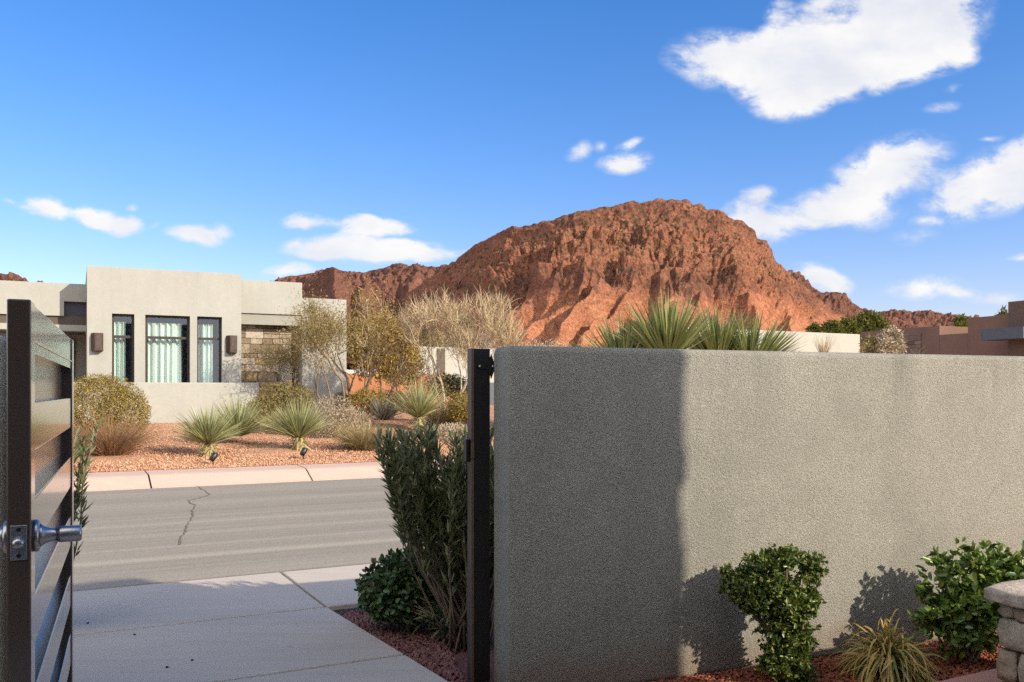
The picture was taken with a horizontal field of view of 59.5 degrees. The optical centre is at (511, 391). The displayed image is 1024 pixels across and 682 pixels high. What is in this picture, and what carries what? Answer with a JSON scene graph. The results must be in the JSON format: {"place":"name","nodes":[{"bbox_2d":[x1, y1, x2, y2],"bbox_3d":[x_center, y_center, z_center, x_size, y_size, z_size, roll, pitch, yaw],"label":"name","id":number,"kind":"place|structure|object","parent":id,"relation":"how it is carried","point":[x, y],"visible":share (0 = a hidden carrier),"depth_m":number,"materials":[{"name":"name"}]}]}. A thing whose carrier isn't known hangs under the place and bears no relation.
{"place":"outdoors","nodes":[
{"label":"outdoors","id":0,"kind":"place"},
{"bbox_2d":[0,263,445,323],"bbox_3d":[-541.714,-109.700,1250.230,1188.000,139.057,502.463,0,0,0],"label":"hills","id":1,"kind":"structure","parent":0,"point":[332,282],"depth_m":1159.90,"materials":[{"name":"brown stone"}]},
{"bbox_2d":[74,563,447,681],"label":"walkway","id":2,"kind":"structure","parent":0,"point":[290,626],"depth_m":4.79,"materials":[{"name":"concrete"}]},
{"bbox_2d":[74,414,103,558],"bbox_3d":[-2.590,0.736,4.923,0.604,1.215,0.436,0,0,0],"label":"oleander bush","id":3,"kind":"object","parent":2,"relation":"on","point":[82,467],"visible":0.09,"depth_m":4.95,"materials":[{"name":"green plant"}]},
{"bbox_2d":[74,476,465,590],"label":"road","id":4,"kind":"structure","parent":0,"point":[133,537],"depth_m":8.43,"materials":[{"name":"grey asphalt"}]},
{"bbox_2d":[74,459,453,490],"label":"kerb","id":5,"kind":"structure","parent":4,"relation":"on","point":[107,481],"depth_m":12.92,"materials":[{"name":"concrete"}]},
{"bbox_2d":[74,405,493,472],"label":"gravel yard","id":6,"kind":"structure","parent":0,"point":[278,448],"depth_m":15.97,"materials":[{"name":"orange gravel"}]},
{"bbox_2d":[74,372,151,441],"bbox_3d":[-7.188,0.309,15.890,1.498,1.308,1.512,0,0,-26],"label":"round bush","id":7,"kind":"object","parent":6,"relation":"on","point":[124,394],"visible":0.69,"depth_m":15.66,"materials":[{"name":"green plant"}]},
{"bbox_2d":[74,404,173,455],"bbox_3d":[-6.391,0.567,14.315,2.106,0.914,2.093,0,0,0],"label":"grass tuft","id":8,"kind":"object","parent":6,"relation":"on","point":[116,445],"visible":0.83,"depth_m":14.14,"materials":[{"name":"beige plant"}]},
{"bbox_2d":[74,382,258,423],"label":"courtyard wall","id":9,"kind":"structure","parent":6,"relation":"on","point":[168,402],"depth_m":19.66,"materials":[{"name":"paint"}]},
{"bbox_2d":[0,266,345,417],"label":"stucco house","id":10,"kind":"structure","parent":6,"relation":"on","point":[141,325],"depth_m":21.23,"materials":[{"name":"beige paint"}]},
{"bbox_2d":[73,339,74,381],"bbox_3d":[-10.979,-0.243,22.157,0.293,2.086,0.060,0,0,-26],"label":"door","id":11,"kind":"structure","parent":10,"relation":"in","point":[73,339],"depth_m":22.19,"materials":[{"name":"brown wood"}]},
{"bbox_2d":[112,314,147,381],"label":"window","id":12,"kind":"structure","parent":10,"relation":"in","point":[120,336],"depth_m":20.74,"materials":[{"name":"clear glass"}]},
{"bbox_2d":[128,315,201,382],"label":"window","id":13,"kind":"structure","parent":10,"relation":"in","point":[163,335],"depth_m":21.20,"materials":[{"name":"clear glass"}]},
{"bbox_2d":[177,317,220,382],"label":"window","id":14,"kind":"structure","parent":10,"relation":"in","point":[208,332],"depth_m":21.61,"materials":[{"name":"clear glass"}]},
{"bbox_2d":[278,357,293,405],"bbox_3d":[-5.780,-0.234,22.922,0.390,1.268,0.229,0,0,0],"label":"window","id":15,"kind":"structure","parent":10,"relation":"in","point":[290,377],"depth_m":22.94,"materials":[{"name":"glass"}]},
{"bbox_2d":[166,402,245,457],"bbox_3d":[-4.963,0.661,14.692,1.394,1.046,1.398,0,0,0],"label":"sotol plant","id":16,"kind":"object","parent":6,"relation":"on","point":[206,433],"visible":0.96,"depth_m":14.56,"materials":[{"name":"green plant"}]},
{"bbox_2d":[209,452,217,463],"bbox_3d":[-4.569,1.035,13.721,0.092,0.202,0.142,0,0,27],"label":"garden spotlight","id":17,"kind":"object","parent":6,"relation":"on","point":[213,456],"visible":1,"depth_m":13.70,"materials":[{"name":"black metal"}]},
{"bbox_2d":[198,395,275,436],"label":"sotol plant","id":18,"kind":"object","parent":6,"relation":"on","point":[239,416],"visible":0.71,"depth_m":16.07,"materials":[{"name":"green plant"}]},
{"bbox_2d":[249,393,279,428],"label":"dry shrub","id":19,"kind":"object","parent":6,"relation":"on","point":[266,404],"visible":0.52,"depth_m":18.51,"materials":[{"name":"yellow plant"}]},
{"bbox_2d":[248,403,297,432],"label":"grass tuft","id":20,"kind":"object","parent":6,"relation":"on","point":[268,427],"visible":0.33,"depth_m":17.95,"materials":[{"name":"plant"}]},
{"bbox_2d":[255,379,316,416],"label":"dry shrub","id":21,"kind":"object","parent":6,"relation":"on","point":[296,395],"visible":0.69,"depth_m":19.40,"materials":[{"name":"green plant"}]},
{"bbox_2d":[225,284,372,421],"bbox_3d":[-4.690,-0.799,20.337,3.252,3.166,3.395,0,0,0],"label":"mesquite tree","id":22,"kind":"object","parent":6,"relation":"on","point":[314,336],"visible":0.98,"depth_m":19.87,"materials":[{"name":"grey plant"}]},
{"bbox_2d":[257,395,340,451],"bbox_3d":[-3.724,0.576,15.642,1.549,1.141,1.470,0,0,0],"label":"sotol plant","id":23,"kind":"object","parent":6,"relation":"on","point":[301,426],"visible":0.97,"depth_m":15.51,"materials":[{"name":"green plant"}]},
{"bbox_2d":[300,447,307,458],"bbox_3d":[-3.400,1.016,14.629,0.092,0.202,0.142,0,0,27],"label":"garden spotlight","id":24,"kind":"object","parent":6,"relation":"on","point":[304,450],"visible":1,"depth_m":14.60,"materials":[{"name":"black metal"}]},
{"bbox_2d":[309,394,360,438],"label":"dry shrub","id":25,"kind":"object","parent":6,"relation":"on","point":[340,413],"visible":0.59,"depth_m":17.46,"materials":[{"name":"grey plant"}]},
{"bbox_2d":[330,392,353,409],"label":"dry shrub","id":26,"kind":"object","parent":6,"relation":"on","point":[339,397],"visible":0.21,"depth_m":20.85,"materials":[{"name":"beige plant"}]},
{"bbox_2d":[341,406,370,433],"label":"dry shrub","id":27,"kind":"object","parent":6,"relation":"on","point":[366,419],"visible":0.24,"depth_m":18.35,"materials":[{"name":"grey plant"}]},
{"bbox_2d":[311,412,405,449],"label":"grass tuft","id":28,"kind":"object","parent":6,"relation":"on","point":[361,440],"visible":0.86,"depth_m":15.81,"materials":[{"name":"beige plant"}]},
{"bbox_2d":[346,315,384,404],"bbox_3d":[-5.353,-0.900,31.064,1.713,3.442,3.498,0,0,-34],"label":"golden tree","id":29,"kind":"object","parent":6,"relation":"on","point":[358,356],"visible":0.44,"depth_m":30.79,"materials":[{"name":"yellow plant"}]},
{"bbox_2d":[274,276,458,423],"bbox_3d":[-3.221,-0.820,21.428,4.639,3.883,3.675,0,0,0],"label":"mesquite tree","id":30,"kind":"object","parent":6,"relation":"on","point":[368,347],"visible":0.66,"depth_m":21.14,"materials":[{"name":"yellow plant"}]},
{"bbox_2d":[346,387,389,422],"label":"dry shrub","id":31,"kind":"object","parent":6,"relation":"on","point":[355,397],"visible":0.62,"depth_m":20.32,"materials":[{"name":"yellow plant"}]},
{"bbox_2d":[349,311,425,393],"bbox_3d":[-4.739,-1.114,32.953,2.934,3.873,3.117,0,0,-19],"label":"golden tree","id":32,"kind":"object","parent":6,"relation":"on","point":[413,355],"visible":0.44,"depth_m":32.68,"materials":[{"name":"yellow plant"}]},
{"bbox_2d":[363,394,411,422],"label":"sotol plant","id":33,"kind":"object","parent":6,"relation":"on","point":[381,413],"visible":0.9,"depth_m":19.65,"materials":[{"name":"green plant"}]},
{"bbox_2d":[374,388,404,418],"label":"dry shrub","id":34,"kind":"object","parent":6,"relation":"on","point":[391,399],"visible":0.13,"depth_m":22.45,"materials":[{"name":"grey plant"}]},
{"bbox_2d":[346,374,450,406],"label":"terracotta wall","id":35,"kind":"structure","parent":6,"relation":"on","point":[357,384],"depth_m":38.78,"materials":[{"name":"paint"}]},
{"bbox_2d":[378,342,436,408],"bbox_3d":[-4.188,-0.716,35.152,2.605,3.066,1.890,0,0,-43],"label":"golden tree","id":36,"kind":"object","parent":6,"relation":"on","point":[420,358],"visible":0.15,"depth_m":34.92,"materials":[{"name":"beige plant"}]},
{"bbox_2d":[383,375,453,428],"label":"sotol plant","id":37,"kind":"object","parent":6,"relation":"on","point":[419,405],"visible":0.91,"depth_m":19.33,"materials":[{"name":"green plant"}]},
{"bbox_2d":[414,328,453,346],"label":"tan brush","id":38,"kind":"object","parent":6,"relation":"on","point":[440,340],"visible":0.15,"depth_m":59.51,"materials":[{"name":"beige plant"}]},
{"bbox_2d":[409,393,461,424],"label":"grass tuft","id":39,"kind":"object","parent":6,"relation":"on","point":[434,418],"visible":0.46,"depth_m":20.45,"materials":[{"name":"beige plant"}]},
{"bbox_2d":[426,372,466,402],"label":"dry shrub","id":40,"kind":"object","parent":6,"relation":"on","point":[450,382],"visible":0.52,"depth_m":35.60,"materials":[{"name":"green plant"}]},
{"bbox_2d":[399,346,495,399],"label":"pale house","id":41,"kind":"structure","parent":6,"relation":"on","point":[450,369],"depth_m":53.04,"materials":[{"name":"paint"}]},
{"bbox_2d":[435,421,466,457],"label":"dry shrub","id":42,"kind":"object","parent":6,"relation":"on","point":[451,427],"visible":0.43,"depth_m":15.03,"materials":[{"name":"grey plant"}]},
{"bbox_2d":[447,389,466,424],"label":"dry shrub","id":43,"kind":"object","parent":6,"relation":"on","point":[460,416],"visible":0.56,"depth_m":20.02,"materials":[{"name":"yellow plant"}]},
{"bbox_2d":[387,285,530,419],"bbox_3d":[-1.153,-0.890,20.789,3.252,3.448,2.972,0,0,-21],"label":"bare tree","id":44,"kind":"object","parent":6,"relation":"on","point":[461,326],"visible":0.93,"depth_m":20.51,"materials":[{"name":"beige plant"}]},
{"bbox_2d":[443,331,505,347],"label":"tan brush","id":45,"kind":"object","parent":6,"relation":"on","point":[480,345],"visible":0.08,"depth_m":61.33,"materials":[{"name":"grey plant"}]},
{"bbox_2d":[457,383,493,404],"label":"grey wall","id":46,"kind":"structure","parent":6,"relation":"on","point":[491,393],"depth_m":45.20,"materials":[{"name":"grey paint"}]},
{"bbox_2d":[514,339,582,346],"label":"tan brush","id":47,"kind":"object","parent":6,"relation":"on","point":[543,344],"visible":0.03,"depth_m":74.57,"materials":[{"name":"grey plant"}]},
{"bbox_2d":[568,309,653,347],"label":"yucca plant","id":48,"kind":"object","parent":6,"relation":"on","point":[611,342],"visible":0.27,"depth_m":19.02,"materials":[{"name":"green plant"}]},
{"bbox_2d":[608,289,719,348],"bbox_3d":[3.178,-0.578,18.817,2.486,3.328,2.539,0,0,0],"label":"yucca plant","id":49,"kind":"object","parent":6,"relation":"on","point":[665,329],"visible":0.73,"depth_m":18.48,"materials":[{"name":"green plant"}]},
{"bbox_2d":[683,302,768,349],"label":"yucca plant","id":50,"kind":"object","parent":6,"relation":"on","point":[716,340],"visible":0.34,"depth_m":19.64,"materials":[{"name":"green plant"}]},
{"bbox_2d":[718,307,802,351],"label":"yucca plant","id":51,"kind":"object","parent":6,"relation":"on","point":[767,344],"visible":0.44,"depth_m":19.40,"materials":[{"name":"green plant"}]},
{"bbox_2d":[688,327,859,352],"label":"stucco wall","id":52,"kind":"structure","parent":6,"relation":"on","point":[845,343],"depth_m":25.28,"materials":[{"name":"beige paint"}]},
{"bbox_2d":[805,322,820,332],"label":"juniper tree","id":53,"kind":"object","parent":6,"relation":"on","point":[813,327],"visible":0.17,"depth_m":53.80,"materials":[{"name":"green plant"}]},
{"bbox_2d":[812,333,839,351],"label":"bare shrub","id":54,"kind":"object","parent":6,"relation":"on","point":[824,348],"visible":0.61,"depth_m":19.48,"materials":[{"name":"beige plant"}]},
{"bbox_2d":[818,319,846,333],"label":"juniper tree","id":55,"kind":"object","parent":6,"relation":"on","point":[832,326],"visible":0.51,"depth_m":51.66,"materials":[{"name":"green plant"}]},
{"bbox_2d":[839,315,871,352],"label":"juniper tree","id":56,"kind":"object","parent":6,"relation":"on","point":[850,325],"visible":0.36,"depth_m":52.57,"materials":[{"name":"green plant"}]},
{"bbox_2d":[852,309,891,346],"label":"juniper tree","id":57,"kind":"object","parent":6,"relation":"on","point":[868,320],"visible":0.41,"depth_m":54.56,"materials":[{"name":"green plant"}]},
{"bbox_2d":[858,333,899,353],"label":"roadside shrub","id":58,"kind":"object","parent":6,"relation":"on","point":[868,344],"visible":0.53,"depth_m":21.91,"materials":[{"name":"green plant"}]},
{"bbox_2d":[874,324,924,353],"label":"roadside shrub","id":59,"kind":"object","parent":6,"relation":"on","point":[888,337],"visible":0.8,"depth_m":21.80,"materials":[{"name":"grey plant"}]},
{"bbox_2d":[861,300,1023,355],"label":"brown house","id":60,"kind":"structure","parent":6,"relation":"on","point":[1000,335],"depth_m":29.57,"materials":[{"name":"paint"}]},
{"bbox_2d":[953,313,967,326],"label":"juniper tree","id":61,"kind":"object","parent":6,"relation":"on","point":[961,321],"visible":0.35,"depth_m":59.82,"materials":[{"name":"green plant"}]},
{"bbox_2d":[994,305,1007,315],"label":"juniper tree","id":62,"kind":"object","parent":6,"relation":"on","point":[1002,312],"visible":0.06,"depth_m":59.91,"materials":[{"name":"green plant"}]},
{"bbox_2d":[360,598,493,681],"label":"gravel strip","id":63,"kind":"object","parent":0,"point":[460,656],"depth_m":4.53,"materials":[{"name":"brown gravel"}]},
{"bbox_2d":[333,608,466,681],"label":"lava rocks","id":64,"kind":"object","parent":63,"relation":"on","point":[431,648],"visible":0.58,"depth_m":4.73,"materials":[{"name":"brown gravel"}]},
{"bbox_2d":[353,547,455,631],"bbox_3d":[-0.555,1.110,4.983,0.665,0.514,0.530,0,0,0],"label":"bush","id":65,"kind":"object","parent":63,"relation":"on","point":[390,591],"visible":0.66,"depth_m":4.86,"materials":[{"name":"green plant"}]},
{"bbox_2d":[394,594,453,639],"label":"sage plant","id":66,"kind":"object","parent":63,"relation":"on","point":[427,614],"visible":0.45,"depth_m":4.78,"materials":[{"name":"green plant"}]},
{"bbox_2d":[369,415,493,653],"bbox_3d":[-0.252,0.729,4.740,0.976,1.230,0.670,0,0,0],"label":"oleander bush","id":67,"kind":"object","parent":63,"relation":"on","point":[437,515],"visible":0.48,"depth_m":4.57,"materials":[{"name":"green plant"}]},
{"bbox_2d":[0,0,1023,373],"label":"sky","id":68,"kind":"structure","parent":0,"point":[875,147],"materials":[{"name":"blue"}]},
{"bbox_2d":[346,198,846,369],"bbox_3d":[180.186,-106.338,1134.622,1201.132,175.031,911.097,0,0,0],"label":"mountain","id":69,"kind":"structure","parent":0,"point":[570,277],"depth_m":845.25,"materials":[{"name":"red stone"}]},
{"bbox_2d":[642,632,1002,681],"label":"mulch bed","id":70,"kind":"object","parent":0,"point":[950,664],"depth_m":4.24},
{"bbox_2d":[718,543,828,681],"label":"topiary shrub","id":71,"kind":"object","parent":70,"relation":"on","point":[784,606],"visible":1,"depth_m":4.03,"materials":[{"name":"green plant"}]},
{"bbox_2d":[824,608,953,681],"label":"strappy clump","id":72,"kind":"object","parent":70,"relation":"on","point":[889,654],"visible":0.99,"depth_m":4.13,"materials":[{"name":"green plant"}]},
{"bbox_2d":[907,537,1023,663],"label":"evergreen shrub","id":73,"kind":"object","parent":70,"relation":"on","point":[953,611],"visible":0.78,"depth_m":4.32,"materials":[{"name":"green plant"}]},
{"bbox_2d":[788,270,917,328],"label":"hills","id":74,"kind":"structure","parent":0,"point":[838,302],"depth_m":1438.11,"materials":[{"name":"brown stone"}]},
{"bbox_2d":[879,309,978,326],"bbox_3d":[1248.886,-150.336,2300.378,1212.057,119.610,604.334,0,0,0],"label":"hills","id":75,"kind":"structure","parent":0,"point":[926,318],"depth_m":2203.23,"materials":[{"name":"brown stone"}]},
{"bbox_2d":[939,668,1002,681],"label":"path","id":76,"kind":"structure","parent":0,"point":[988,676],"depth_m":4.07,"materials":[{"name":"pink concrete"}]},
{"bbox_2d":[983,579,1023,681],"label":"stone pillar","id":77,"kind":"structure","parent":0,"point":[1008,596],"depth_m":3.67,"materials":[{"name":"beige stone"}]},
{"label":"ground","id":78,"kind":"structure","parent":0,"visible":0},
{"bbox_2d":[0,335,6,681],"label":"garden wall","id":79,"kind":"structure","parent":78,"relation":"on","point":[3,505],"depth_m":3.12,"materials":[{"name":"paint"}]},
{"bbox_2d":[0,299,81,681],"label":"garden gate","id":80,"kind":"structure","parent":79,"relation":"attached to","point":[40,532],"depth_m":2.08,"materials":[{"name":"black metal"}]},
{"bbox_2d":[494,346,1023,681],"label":"garden wall","id":81,"kind":"structure","parent":78,"relation":"on","point":[641,495],"depth_m":4.23,"materials":[{"name":"paint"}]},
{"bbox_2d":[463,348,493,681],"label":"gate post","id":82,"kind":"object","parent":81,"relation":"attached to","point":[476,442],"visible":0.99,"depth_m":4.00,"materials":[{"name":"black metal"}]}
]}

